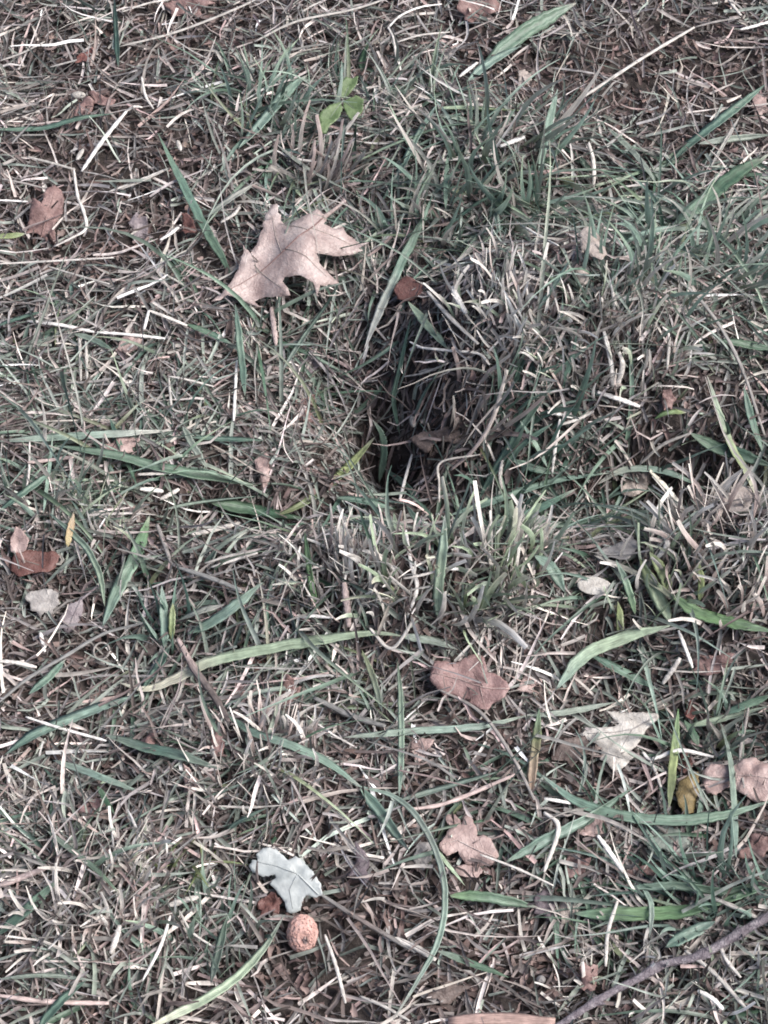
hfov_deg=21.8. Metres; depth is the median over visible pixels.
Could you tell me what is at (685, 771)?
leaf scrap
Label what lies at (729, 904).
straw stalk
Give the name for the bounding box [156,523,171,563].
straw stalk
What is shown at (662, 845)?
dead leaf
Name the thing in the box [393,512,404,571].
grass strand
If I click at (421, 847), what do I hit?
leaf scrap
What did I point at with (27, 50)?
straw stalk
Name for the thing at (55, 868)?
grass tuft
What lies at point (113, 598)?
grass strand
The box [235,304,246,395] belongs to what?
grass strand
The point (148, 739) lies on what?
leaf scrap
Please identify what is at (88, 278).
straw stalk
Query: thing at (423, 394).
grass strand
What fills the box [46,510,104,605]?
grass strand
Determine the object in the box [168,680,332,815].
grass tuft
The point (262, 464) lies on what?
leaf scrap
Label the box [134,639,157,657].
leaf scrap
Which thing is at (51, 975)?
grass strand
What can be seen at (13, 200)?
straw stalk
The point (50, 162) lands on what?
straw stalk
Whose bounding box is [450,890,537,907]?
grass strand
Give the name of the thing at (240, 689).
leaf scrap
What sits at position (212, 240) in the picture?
grass strand
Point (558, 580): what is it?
grass strand
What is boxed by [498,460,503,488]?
straw stalk
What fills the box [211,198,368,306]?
oak leaf
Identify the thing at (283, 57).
grass tuft
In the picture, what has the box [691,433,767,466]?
grass strand
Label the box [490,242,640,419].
grass tuft
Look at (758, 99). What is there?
leaf scrap
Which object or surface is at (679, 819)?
grass strand
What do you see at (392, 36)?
straw stalk
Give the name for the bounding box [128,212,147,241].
leaf scrap
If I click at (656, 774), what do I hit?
straw stalk
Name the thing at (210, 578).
straw stalk
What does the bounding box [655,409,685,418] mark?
grass strand
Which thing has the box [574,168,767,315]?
grass tuft
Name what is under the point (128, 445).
leaf scrap
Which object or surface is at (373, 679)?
grass strand
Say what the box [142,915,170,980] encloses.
straw stalk
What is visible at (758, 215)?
grass strand
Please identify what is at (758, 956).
grass tuft
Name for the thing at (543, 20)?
grass strand
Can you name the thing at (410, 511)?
grass strand
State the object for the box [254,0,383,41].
straw stalk
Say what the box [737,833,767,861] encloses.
leaf scrap
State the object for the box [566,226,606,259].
pale flake
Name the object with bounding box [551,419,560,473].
straw stalk
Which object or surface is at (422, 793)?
grass strand
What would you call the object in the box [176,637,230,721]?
straw stalk
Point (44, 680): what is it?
grass strand
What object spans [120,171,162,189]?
straw stalk
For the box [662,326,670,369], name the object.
straw stalk
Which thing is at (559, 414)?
straw stalk
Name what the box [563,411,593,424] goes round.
straw stalk
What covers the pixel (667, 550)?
grass tuft
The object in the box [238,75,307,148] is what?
grass strand
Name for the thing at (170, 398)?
straw stalk
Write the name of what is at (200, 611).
grass strand
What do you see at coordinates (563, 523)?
grass strand
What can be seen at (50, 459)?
straw stalk
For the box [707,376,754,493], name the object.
grass strand
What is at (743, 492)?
dead leaf
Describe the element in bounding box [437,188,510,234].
grass strand
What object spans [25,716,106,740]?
straw stalk
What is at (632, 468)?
grass strand
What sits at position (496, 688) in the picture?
dead leaf
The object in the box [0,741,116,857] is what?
grass tuft
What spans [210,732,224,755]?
leaf scrap
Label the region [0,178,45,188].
straw stalk
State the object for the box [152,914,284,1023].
grass strand
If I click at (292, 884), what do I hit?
white leaf
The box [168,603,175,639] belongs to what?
grass strand
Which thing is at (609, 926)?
straw stalk
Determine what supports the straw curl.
on the chopped straw
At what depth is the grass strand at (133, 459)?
1.01 m
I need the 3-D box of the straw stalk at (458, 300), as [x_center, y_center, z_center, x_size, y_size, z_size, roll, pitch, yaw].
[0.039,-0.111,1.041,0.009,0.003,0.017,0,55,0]
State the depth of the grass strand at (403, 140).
1.13 m
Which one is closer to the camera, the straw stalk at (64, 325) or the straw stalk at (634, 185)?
the straw stalk at (64, 325)
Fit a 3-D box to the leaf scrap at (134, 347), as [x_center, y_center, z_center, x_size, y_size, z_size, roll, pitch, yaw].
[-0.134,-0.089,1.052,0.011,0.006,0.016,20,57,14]
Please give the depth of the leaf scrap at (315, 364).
1.08 m
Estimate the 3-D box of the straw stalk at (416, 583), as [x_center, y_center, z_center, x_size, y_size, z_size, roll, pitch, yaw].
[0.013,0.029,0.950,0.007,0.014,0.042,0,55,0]
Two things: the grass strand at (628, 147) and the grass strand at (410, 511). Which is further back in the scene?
the grass strand at (628, 147)
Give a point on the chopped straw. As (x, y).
(476, 630)
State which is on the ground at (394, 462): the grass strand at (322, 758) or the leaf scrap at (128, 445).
the grass strand at (322, 758)
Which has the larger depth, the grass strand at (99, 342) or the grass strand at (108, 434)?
the grass strand at (99, 342)
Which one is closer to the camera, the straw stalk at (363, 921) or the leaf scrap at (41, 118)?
the straw stalk at (363, 921)
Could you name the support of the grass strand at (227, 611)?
on the ground at (394, 462)
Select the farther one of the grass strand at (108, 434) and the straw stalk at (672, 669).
the grass strand at (108, 434)
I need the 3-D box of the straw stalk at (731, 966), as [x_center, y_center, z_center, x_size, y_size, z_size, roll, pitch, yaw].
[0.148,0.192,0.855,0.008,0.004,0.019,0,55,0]
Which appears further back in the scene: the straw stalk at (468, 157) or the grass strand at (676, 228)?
the straw stalk at (468, 157)
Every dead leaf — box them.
[10,550,59,576]
[25,589,59,618]
[26,185,63,243]
[58,585,98,633]
[394,276,422,300]
[409,426,465,452]
[430,654,509,710]
[579,711,658,770]
[594,537,637,560]
[644,825,689,859]
[675,772,698,813]
[702,757,767,802]
[712,486,751,524]
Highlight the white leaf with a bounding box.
[249,847,321,912]
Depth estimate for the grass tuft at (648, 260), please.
1.02 m
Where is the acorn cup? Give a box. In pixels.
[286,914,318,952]
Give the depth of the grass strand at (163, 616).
0.96 m
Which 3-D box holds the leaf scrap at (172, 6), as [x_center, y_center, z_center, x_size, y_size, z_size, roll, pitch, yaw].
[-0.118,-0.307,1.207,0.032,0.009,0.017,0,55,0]
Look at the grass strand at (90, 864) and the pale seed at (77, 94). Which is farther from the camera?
the pale seed at (77, 94)
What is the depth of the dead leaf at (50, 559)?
0.97 m
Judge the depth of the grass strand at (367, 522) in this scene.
1.00 m
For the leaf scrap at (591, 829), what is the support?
on the chopped straw
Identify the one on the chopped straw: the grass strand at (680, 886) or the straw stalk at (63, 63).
the straw stalk at (63, 63)
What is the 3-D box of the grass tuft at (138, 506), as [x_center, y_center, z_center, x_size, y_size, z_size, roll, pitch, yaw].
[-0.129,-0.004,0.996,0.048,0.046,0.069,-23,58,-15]
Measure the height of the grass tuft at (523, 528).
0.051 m
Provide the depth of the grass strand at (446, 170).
1.11 m
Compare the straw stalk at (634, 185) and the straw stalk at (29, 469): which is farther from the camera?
the straw stalk at (634, 185)
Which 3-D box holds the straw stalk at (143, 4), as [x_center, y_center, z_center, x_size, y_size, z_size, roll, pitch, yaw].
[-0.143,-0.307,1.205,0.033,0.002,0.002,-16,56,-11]
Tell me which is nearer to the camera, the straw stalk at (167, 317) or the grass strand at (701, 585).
the grass strand at (701, 585)
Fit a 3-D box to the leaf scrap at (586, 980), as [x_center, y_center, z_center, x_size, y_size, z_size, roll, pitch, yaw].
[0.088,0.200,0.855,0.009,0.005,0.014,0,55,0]
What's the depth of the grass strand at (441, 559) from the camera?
0.94 m
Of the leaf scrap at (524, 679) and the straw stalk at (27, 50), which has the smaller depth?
the leaf scrap at (524, 679)
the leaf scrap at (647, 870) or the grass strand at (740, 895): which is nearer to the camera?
the grass strand at (740, 895)
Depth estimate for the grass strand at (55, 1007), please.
0.84 m
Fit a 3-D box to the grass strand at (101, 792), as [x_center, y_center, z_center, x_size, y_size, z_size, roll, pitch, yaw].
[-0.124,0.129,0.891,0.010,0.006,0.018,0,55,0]
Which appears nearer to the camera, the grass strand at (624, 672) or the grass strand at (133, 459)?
the grass strand at (624, 672)
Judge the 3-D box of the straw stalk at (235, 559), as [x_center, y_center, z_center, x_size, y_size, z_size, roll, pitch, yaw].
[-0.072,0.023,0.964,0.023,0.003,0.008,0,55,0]
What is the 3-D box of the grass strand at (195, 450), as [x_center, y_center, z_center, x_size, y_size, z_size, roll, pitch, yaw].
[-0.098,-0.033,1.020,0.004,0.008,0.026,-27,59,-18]
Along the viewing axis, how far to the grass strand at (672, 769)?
0.93 m
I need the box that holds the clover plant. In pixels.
[319,76,363,136]
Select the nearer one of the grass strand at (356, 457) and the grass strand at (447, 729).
the grass strand at (447, 729)
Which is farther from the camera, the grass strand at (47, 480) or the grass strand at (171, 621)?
the grass strand at (47, 480)
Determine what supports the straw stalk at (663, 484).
on the chopped straw
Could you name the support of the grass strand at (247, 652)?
on the ground at (394, 462)
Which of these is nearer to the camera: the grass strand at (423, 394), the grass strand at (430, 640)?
the grass strand at (430, 640)
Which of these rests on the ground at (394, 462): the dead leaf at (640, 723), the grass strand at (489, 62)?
the grass strand at (489, 62)
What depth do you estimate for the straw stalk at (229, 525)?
1.01 m
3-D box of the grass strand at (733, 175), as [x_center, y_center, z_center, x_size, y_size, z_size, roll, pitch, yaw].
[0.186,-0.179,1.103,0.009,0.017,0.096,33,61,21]
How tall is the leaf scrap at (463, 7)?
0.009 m
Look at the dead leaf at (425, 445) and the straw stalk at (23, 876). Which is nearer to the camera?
the straw stalk at (23, 876)
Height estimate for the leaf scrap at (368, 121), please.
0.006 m
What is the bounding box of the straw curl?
[92,642,110,659]
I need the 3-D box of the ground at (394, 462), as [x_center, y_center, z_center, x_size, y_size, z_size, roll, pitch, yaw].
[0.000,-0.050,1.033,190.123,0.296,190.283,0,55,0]
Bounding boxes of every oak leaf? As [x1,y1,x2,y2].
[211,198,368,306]
[439,814,498,865]
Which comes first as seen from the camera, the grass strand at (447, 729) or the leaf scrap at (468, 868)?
the leaf scrap at (468, 868)
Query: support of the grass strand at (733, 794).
on the ground at (394, 462)
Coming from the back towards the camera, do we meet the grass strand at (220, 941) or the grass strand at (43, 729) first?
the grass strand at (43, 729)
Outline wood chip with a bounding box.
[448,1012,554,1023]
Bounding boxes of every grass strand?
[0,113,113,130]
[0,232,25,238]
[0,311,42,325]
[0,429,172,441]
[0,472,50,510]
[0,878,58,934]
[0,973,98,981]
[5,694,139,754]
[29,659,65,693]
[39,981,84,1023]
[43,437,52,512]
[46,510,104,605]
[46,830,117,890]
[53,760,144,794]
[56,445,257,485]
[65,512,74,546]
[74,333,113,350]
[97,786,114,814]
[102,515,149,625]
[102,734,220,769]
[110,419,138,489]
[113,0,119,66]
[118,630,405,691]
[142,644,170,689]
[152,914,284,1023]
[158,134,232,277]
[159,586,168,649]
[163,496,255,509]
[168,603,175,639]
[178,604,223,620]
[182,426,206,467]
[187,324,233,344]
[187,583,261,634]
[190,435,263,441]
[206,182,257,217]
[210,499,309,519]
[210,917,226,981]
[227,808,265,831]
[228,715,361,788]
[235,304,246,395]
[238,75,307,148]
[278,145,356,195]
[279,436,375,514]
[283,274,343,369]
[304,531,318,613]
[336,496,393,508]
[342,714,530,737]
[346,519,385,553]
[352,121,356,161]
[352,122,499,163]
[353,784,447,1023]
[357,44,368,70]
[360,788,408,850]
[362,650,382,711]
[364,197,431,349]
[373,420,387,481]
[379,102,438,205]
[384,468,430,518]
[391,318,410,434]
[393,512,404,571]
[397,661,403,796]
[402,769,505,799]
[404,634,457,649]
[406,506,433,552]
[408,302,446,347]
[413,361,445,420]
[433,515,447,615]
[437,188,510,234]
[437,950,508,977]
[438,105,518,110]
[439,851,463,883]
[443,154,448,209]
[450,472,614,515]
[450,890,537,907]
[467,46,520,81]
[477,488,577,535]
[479,382,553,498]
[484,3,575,61]
[493,512,621,527]
[502,424,551,473]
[506,786,633,862]
[513,459,555,473]
[520,421,546,466]
[526,709,541,796]
[529,702,613,716]
[534,555,564,591]
[538,89,557,173]
[538,263,567,309]
[541,184,593,187]
[541,774,767,825]
[556,625,669,689]
[573,902,720,920]
[593,656,657,689]
[594,555,680,607]
[596,465,705,488]
[608,128,657,185]
[616,560,635,613]
[616,602,623,632]
[617,225,707,249]
[627,878,762,895]
[640,559,670,620]
[643,890,654,937]
[649,552,671,589]
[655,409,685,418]
[665,921,714,947]
[666,84,764,165]
[667,709,679,807]
[671,594,767,631]
[672,154,767,225]
[684,720,699,745]
[688,774,703,873]
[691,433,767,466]
[694,706,767,726]
[697,565,704,600]
[698,134,767,143]
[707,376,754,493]
[710,116,739,167]
[718,338,767,350]
[718,884,767,905]
[720,723,738,855]
[724,695,767,713]
[736,207,767,240]
[744,388,762,451]
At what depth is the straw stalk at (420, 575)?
0.94 m
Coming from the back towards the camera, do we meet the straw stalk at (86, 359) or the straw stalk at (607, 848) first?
the straw stalk at (86, 359)
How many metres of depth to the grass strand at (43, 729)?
0.93 m
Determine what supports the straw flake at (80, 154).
on the ground at (394, 462)
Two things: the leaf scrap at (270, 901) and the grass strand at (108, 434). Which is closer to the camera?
the leaf scrap at (270, 901)
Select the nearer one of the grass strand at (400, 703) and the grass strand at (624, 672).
the grass strand at (400, 703)
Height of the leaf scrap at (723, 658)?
0.011 m
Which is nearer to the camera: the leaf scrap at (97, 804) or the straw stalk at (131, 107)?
the leaf scrap at (97, 804)
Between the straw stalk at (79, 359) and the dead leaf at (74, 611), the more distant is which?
the straw stalk at (79, 359)
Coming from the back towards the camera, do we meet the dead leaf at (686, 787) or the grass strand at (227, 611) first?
the grass strand at (227, 611)
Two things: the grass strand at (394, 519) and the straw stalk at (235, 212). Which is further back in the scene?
the straw stalk at (235, 212)
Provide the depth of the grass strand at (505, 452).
1.03 m
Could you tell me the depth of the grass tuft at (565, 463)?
1.04 m
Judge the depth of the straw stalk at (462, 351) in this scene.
1.04 m
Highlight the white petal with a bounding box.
[577,576,611,594]
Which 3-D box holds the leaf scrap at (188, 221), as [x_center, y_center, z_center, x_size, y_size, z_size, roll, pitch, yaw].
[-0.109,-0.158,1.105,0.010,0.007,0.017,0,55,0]
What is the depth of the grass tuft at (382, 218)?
1.10 m
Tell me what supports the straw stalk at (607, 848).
on the chopped straw
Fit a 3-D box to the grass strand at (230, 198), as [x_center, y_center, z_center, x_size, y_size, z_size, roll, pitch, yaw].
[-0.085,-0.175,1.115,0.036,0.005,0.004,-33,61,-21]
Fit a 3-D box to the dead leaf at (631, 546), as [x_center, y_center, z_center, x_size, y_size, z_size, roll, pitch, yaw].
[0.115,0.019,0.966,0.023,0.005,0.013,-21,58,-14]
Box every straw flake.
[76,149,83,159]
[176,140,181,150]
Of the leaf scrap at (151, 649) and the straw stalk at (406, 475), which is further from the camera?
the straw stalk at (406, 475)
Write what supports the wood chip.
on the chopped straw
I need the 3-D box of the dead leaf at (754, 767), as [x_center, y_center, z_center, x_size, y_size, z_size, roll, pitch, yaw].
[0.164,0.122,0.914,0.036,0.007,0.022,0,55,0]
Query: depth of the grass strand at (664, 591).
0.96 m
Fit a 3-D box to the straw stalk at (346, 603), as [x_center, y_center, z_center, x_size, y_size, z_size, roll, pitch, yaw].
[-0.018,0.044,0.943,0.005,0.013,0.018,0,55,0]
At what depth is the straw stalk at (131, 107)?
1.15 m
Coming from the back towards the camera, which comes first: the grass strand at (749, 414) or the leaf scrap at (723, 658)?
the grass strand at (749, 414)
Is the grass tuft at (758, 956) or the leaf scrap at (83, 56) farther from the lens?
the leaf scrap at (83, 56)
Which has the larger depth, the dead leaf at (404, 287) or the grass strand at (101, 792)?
the dead leaf at (404, 287)
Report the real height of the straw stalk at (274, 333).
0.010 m
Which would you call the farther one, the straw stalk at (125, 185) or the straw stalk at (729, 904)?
the straw stalk at (125, 185)
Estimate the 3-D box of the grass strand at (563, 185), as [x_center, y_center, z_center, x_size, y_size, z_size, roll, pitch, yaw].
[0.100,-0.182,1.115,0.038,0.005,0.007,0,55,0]
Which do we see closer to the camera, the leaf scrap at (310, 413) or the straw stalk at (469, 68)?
the leaf scrap at (310, 413)
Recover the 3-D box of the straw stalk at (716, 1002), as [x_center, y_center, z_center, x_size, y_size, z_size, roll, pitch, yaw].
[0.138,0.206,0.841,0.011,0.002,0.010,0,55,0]
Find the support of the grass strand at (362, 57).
on the ground at (394, 462)
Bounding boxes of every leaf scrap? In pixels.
[10,527,28,552]
[36,114,44,131]
[74,96,93,125]
[75,47,92,62]
[77,798,100,813]
[88,90,115,106]
[100,437,139,452]
[115,333,143,352]
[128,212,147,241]
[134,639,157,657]
[140,730,156,743]
[163,0,214,18]
[180,212,196,233]
[183,763,199,796]
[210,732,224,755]
[231,683,246,699]
[252,655,266,676]
[254,453,270,488]
[257,891,282,914]
[270,674,300,713]
[290,394,315,422]
[295,349,319,373]
[348,841,369,884]
[356,108,371,132]
[410,737,433,761]
[413,841,431,870]
[424,981,470,1004]
[454,864,482,877]
[457,0,500,22]
[517,69,531,90]
[517,674,541,693]
[534,888,554,921]
[551,735,601,766]
[557,892,577,923]
[563,855,591,877]
[577,810,605,836]
[579,962,597,991]
[610,862,667,877]
[621,472,651,496]
[662,388,676,410]
[678,746,694,775]
[684,700,696,718]
[691,652,734,675]
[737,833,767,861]
[749,94,767,119]
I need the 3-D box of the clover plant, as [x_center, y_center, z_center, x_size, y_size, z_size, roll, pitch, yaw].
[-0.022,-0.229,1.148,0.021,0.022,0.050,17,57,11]
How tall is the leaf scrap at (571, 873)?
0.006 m
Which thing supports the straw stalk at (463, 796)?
on the chopped straw
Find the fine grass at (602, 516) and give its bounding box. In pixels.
[0,0,767,1023]
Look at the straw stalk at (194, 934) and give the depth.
0.86 m
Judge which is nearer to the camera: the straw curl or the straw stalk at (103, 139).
the straw curl
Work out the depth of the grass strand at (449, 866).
0.88 m
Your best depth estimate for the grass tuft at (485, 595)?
0.94 m
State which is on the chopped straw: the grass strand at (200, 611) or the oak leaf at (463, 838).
the oak leaf at (463, 838)
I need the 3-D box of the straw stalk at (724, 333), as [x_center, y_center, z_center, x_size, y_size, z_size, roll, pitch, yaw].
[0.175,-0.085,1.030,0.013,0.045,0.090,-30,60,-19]
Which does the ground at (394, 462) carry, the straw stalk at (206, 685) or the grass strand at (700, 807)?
the grass strand at (700, 807)
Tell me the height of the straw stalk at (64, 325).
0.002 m
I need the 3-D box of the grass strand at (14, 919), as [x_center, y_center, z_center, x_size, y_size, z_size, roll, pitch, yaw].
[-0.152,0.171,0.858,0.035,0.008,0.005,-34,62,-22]
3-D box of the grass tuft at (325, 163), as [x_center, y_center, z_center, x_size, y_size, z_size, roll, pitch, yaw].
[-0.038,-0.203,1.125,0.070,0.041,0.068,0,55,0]
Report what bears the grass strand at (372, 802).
on the ground at (394, 462)
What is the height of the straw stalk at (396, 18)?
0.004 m
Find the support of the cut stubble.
on the ground at (394, 462)
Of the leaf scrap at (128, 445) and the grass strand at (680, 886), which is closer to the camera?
the grass strand at (680, 886)
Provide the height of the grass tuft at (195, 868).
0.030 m
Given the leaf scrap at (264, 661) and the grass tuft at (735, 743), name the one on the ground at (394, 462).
the grass tuft at (735, 743)
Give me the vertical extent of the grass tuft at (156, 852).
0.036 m
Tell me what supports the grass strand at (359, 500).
on the ground at (394, 462)
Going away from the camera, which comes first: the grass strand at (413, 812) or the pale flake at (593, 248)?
the grass strand at (413, 812)
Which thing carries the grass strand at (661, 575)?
on the ground at (394, 462)
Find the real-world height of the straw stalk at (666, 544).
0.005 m
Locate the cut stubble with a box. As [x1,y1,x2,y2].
[0,7,767,1023]
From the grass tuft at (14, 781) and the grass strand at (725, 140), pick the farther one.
the grass strand at (725, 140)
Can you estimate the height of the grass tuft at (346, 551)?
0.047 m
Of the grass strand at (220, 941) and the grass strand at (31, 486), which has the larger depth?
the grass strand at (31, 486)
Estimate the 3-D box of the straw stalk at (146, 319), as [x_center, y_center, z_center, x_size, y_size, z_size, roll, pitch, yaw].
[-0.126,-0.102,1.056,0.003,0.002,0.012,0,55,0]
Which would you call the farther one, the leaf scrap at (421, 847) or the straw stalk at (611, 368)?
the straw stalk at (611, 368)
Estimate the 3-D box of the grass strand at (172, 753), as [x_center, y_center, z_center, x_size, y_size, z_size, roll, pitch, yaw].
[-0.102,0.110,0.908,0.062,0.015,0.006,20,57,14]
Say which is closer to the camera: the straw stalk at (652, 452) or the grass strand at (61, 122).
the straw stalk at (652, 452)
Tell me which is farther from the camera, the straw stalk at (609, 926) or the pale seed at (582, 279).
the pale seed at (582, 279)
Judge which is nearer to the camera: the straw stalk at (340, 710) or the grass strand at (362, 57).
the straw stalk at (340, 710)
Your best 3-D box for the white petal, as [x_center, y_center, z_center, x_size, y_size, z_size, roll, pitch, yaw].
[0.101,0.035,0.954,0.017,0.002,0.009,6,77,1]
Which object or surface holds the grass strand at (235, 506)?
on the ground at (394, 462)
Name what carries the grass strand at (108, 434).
on the ground at (394, 462)
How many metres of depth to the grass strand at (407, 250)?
1.08 m
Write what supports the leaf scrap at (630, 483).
on the chopped straw
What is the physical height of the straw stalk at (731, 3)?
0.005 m
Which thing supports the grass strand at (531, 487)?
on the ground at (394, 462)
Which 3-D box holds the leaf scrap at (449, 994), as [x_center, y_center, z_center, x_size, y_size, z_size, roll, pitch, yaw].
[0.027,0.204,0.848,0.021,0.005,0.010,0,55,0]
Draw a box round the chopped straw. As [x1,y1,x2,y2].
[0,0,767,1023]
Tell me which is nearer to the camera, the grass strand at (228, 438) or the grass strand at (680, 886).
the grass strand at (680, 886)
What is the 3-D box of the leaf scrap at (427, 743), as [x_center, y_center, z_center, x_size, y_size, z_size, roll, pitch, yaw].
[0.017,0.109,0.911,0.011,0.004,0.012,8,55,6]
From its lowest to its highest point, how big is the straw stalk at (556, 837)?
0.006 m
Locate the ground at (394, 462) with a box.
[0,0,767,1023]
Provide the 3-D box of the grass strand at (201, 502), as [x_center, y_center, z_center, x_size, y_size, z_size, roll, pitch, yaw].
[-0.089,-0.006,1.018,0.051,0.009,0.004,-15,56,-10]
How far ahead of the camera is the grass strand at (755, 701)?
0.94 m
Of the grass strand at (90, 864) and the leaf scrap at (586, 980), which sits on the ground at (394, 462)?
the grass strand at (90, 864)
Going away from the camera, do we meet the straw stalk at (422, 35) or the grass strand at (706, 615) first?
the grass strand at (706, 615)
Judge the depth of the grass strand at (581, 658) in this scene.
0.95 m
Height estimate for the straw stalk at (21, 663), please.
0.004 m
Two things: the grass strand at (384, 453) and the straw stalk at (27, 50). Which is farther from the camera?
the straw stalk at (27, 50)
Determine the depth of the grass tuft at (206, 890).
0.87 m
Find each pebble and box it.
[536,975,545,983]
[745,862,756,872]
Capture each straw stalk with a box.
[0,41,44,60]
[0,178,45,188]
[0,199,27,201]
[0,257,113,263]
[0,622,145,701]
[0,659,36,667]
[0,868,46,886]
[0,994,108,1005]
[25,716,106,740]
[26,441,30,485]
[27,156,74,169]
[27,320,94,332]
[27,456,73,463]
[39,632,45,651]
[48,266,109,283]
[50,59,76,67]
[54,170,87,246]
[78,338,81,380]
[81,111,127,171]
[84,340,88,379]
[95,331,164,338]
[108,168,169,191]
[109,925,121,953]
[120,0,254,46]
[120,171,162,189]
[121,0,165,11]
[126,105,142,110]
[138,472,166,475]
[140,487,162,492]
[141,77,153,108]
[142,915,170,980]
[143,310,149,329]
[149,310,186,325]
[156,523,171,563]
[159,224,180,240]
[160,488,179,499]
[168,375,213,386]
[168,377,191,412]
[168,895,198,906]
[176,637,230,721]
[177,566,241,590]
[179,910,214,948]
[191,521,240,534]
[205,551,255,563]
[211,552,257,567]
[221,206,240,222]
[232,360,237,420]
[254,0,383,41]
[269,307,277,345]
[277,150,311,161]
[299,614,332,618]
[313,696,385,727]
[321,894,415,952]
[324,934,346,1002]
[341,582,350,626]
[360,995,409,1020]
[369,616,416,649]
[383,937,436,960]
[387,4,441,28]
[387,27,395,56]
[397,31,449,41]
[399,454,412,499]
[403,571,434,578]
[404,363,447,376]
[405,529,418,617]
[413,773,514,809]
[417,347,489,364]
[426,291,478,344]
[435,688,535,799]
[436,454,479,501]
[449,153,491,160]
[450,369,507,470]
[451,286,467,313]
[459,62,477,76]
[480,854,553,885]
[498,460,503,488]
[500,136,524,147]
[516,221,558,245]
[543,811,560,871]
[544,797,570,803]
[547,411,572,417]
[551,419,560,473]
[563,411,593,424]
[585,27,694,96]
[588,142,595,186]
[597,391,639,407]
[597,835,623,872]
[603,331,614,386]
[604,900,618,966]
[616,352,624,388]
[619,183,644,187]
[640,432,690,464]
[641,748,713,760]
[649,469,680,510]
[649,760,661,786]
[657,536,670,558]
[661,657,680,684]
[662,270,765,434]
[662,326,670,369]
[677,630,693,667]
[684,950,745,1007]
[690,891,756,918]
[695,17,740,26]
[697,989,723,1009]
[720,948,740,977]
[728,0,741,15]
[738,708,748,787]
[740,21,767,29]
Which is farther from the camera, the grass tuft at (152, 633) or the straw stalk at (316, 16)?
the straw stalk at (316, 16)
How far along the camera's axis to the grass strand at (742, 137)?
1.14 m
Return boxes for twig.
[555,911,767,1023]
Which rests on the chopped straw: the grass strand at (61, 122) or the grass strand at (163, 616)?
the grass strand at (61, 122)
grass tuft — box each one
[0,396,130,546]
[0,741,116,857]
[0,815,188,977]
[59,458,173,552]
[80,806,238,942]
[92,561,224,665]
[121,837,276,977]
[125,826,246,892]
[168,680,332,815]
[218,28,342,156]
[251,100,378,202]
[272,504,440,642]
[318,24,472,111]
[341,473,545,662]
[357,135,515,255]
[378,43,638,264]
[423,239,577,367]
[427,317,560,458]
[454,407,675,532]
[466,478,580,609]
[467,107,574,222]
[482,294,615,487]
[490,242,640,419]
[525,189,755,342]
[534,916,687,1023]
[571,245,714,416]
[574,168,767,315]
[589,794,767,936]
[600,486,730,636]
[628,643,767,775]
[639,452,767,658]
[650,915,767,1023]
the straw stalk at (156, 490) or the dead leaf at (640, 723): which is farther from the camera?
the straw stalk at (156, 490)
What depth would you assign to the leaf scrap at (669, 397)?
1.03 m
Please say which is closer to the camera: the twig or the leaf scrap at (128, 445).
the twig
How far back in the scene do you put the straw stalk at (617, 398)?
1.03 m
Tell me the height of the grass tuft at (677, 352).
0.059 m
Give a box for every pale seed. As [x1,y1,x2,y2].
[71,91,85,98]
[574,266,588,285]
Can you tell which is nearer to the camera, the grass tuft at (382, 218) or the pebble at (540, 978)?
the pebble at (540, 978)
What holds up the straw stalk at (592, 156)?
on the chopped straw
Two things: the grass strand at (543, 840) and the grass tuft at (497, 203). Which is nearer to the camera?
the grass strand at (543, 840)
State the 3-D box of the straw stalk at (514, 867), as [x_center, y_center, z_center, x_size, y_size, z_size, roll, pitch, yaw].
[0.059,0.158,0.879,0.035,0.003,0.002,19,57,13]
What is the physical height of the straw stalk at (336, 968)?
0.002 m
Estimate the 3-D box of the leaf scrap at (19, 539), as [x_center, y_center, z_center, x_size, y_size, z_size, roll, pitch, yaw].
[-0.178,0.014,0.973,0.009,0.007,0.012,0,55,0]
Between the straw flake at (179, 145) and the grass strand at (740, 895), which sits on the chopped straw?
the straw flake at (179, 145)
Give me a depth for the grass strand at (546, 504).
1.02 m
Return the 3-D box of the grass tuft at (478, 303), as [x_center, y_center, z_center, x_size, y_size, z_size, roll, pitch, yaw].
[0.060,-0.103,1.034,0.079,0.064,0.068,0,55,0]
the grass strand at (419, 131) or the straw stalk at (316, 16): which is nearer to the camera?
the grass strand at (419, 131)
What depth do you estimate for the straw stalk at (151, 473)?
1.01 m
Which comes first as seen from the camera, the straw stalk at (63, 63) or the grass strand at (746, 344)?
the grass strand at (746, 344)
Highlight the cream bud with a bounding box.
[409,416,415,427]
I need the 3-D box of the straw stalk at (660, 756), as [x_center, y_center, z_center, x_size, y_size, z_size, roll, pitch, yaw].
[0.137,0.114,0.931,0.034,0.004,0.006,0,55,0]
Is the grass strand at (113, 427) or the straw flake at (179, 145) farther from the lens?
the straw flake at (179, 145)
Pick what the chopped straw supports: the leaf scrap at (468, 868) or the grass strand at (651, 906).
the leaf scrap at (468, 868)
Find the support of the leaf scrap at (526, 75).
on the chopped straw
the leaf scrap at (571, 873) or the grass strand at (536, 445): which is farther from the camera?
the grass strand at (536, 445)
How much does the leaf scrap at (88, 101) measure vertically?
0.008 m
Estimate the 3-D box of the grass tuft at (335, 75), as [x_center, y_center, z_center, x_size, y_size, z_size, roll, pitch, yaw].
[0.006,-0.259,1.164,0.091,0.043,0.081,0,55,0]
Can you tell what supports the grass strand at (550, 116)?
on the ground at (394, 462)
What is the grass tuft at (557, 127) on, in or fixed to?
on the ground at (394, 462)

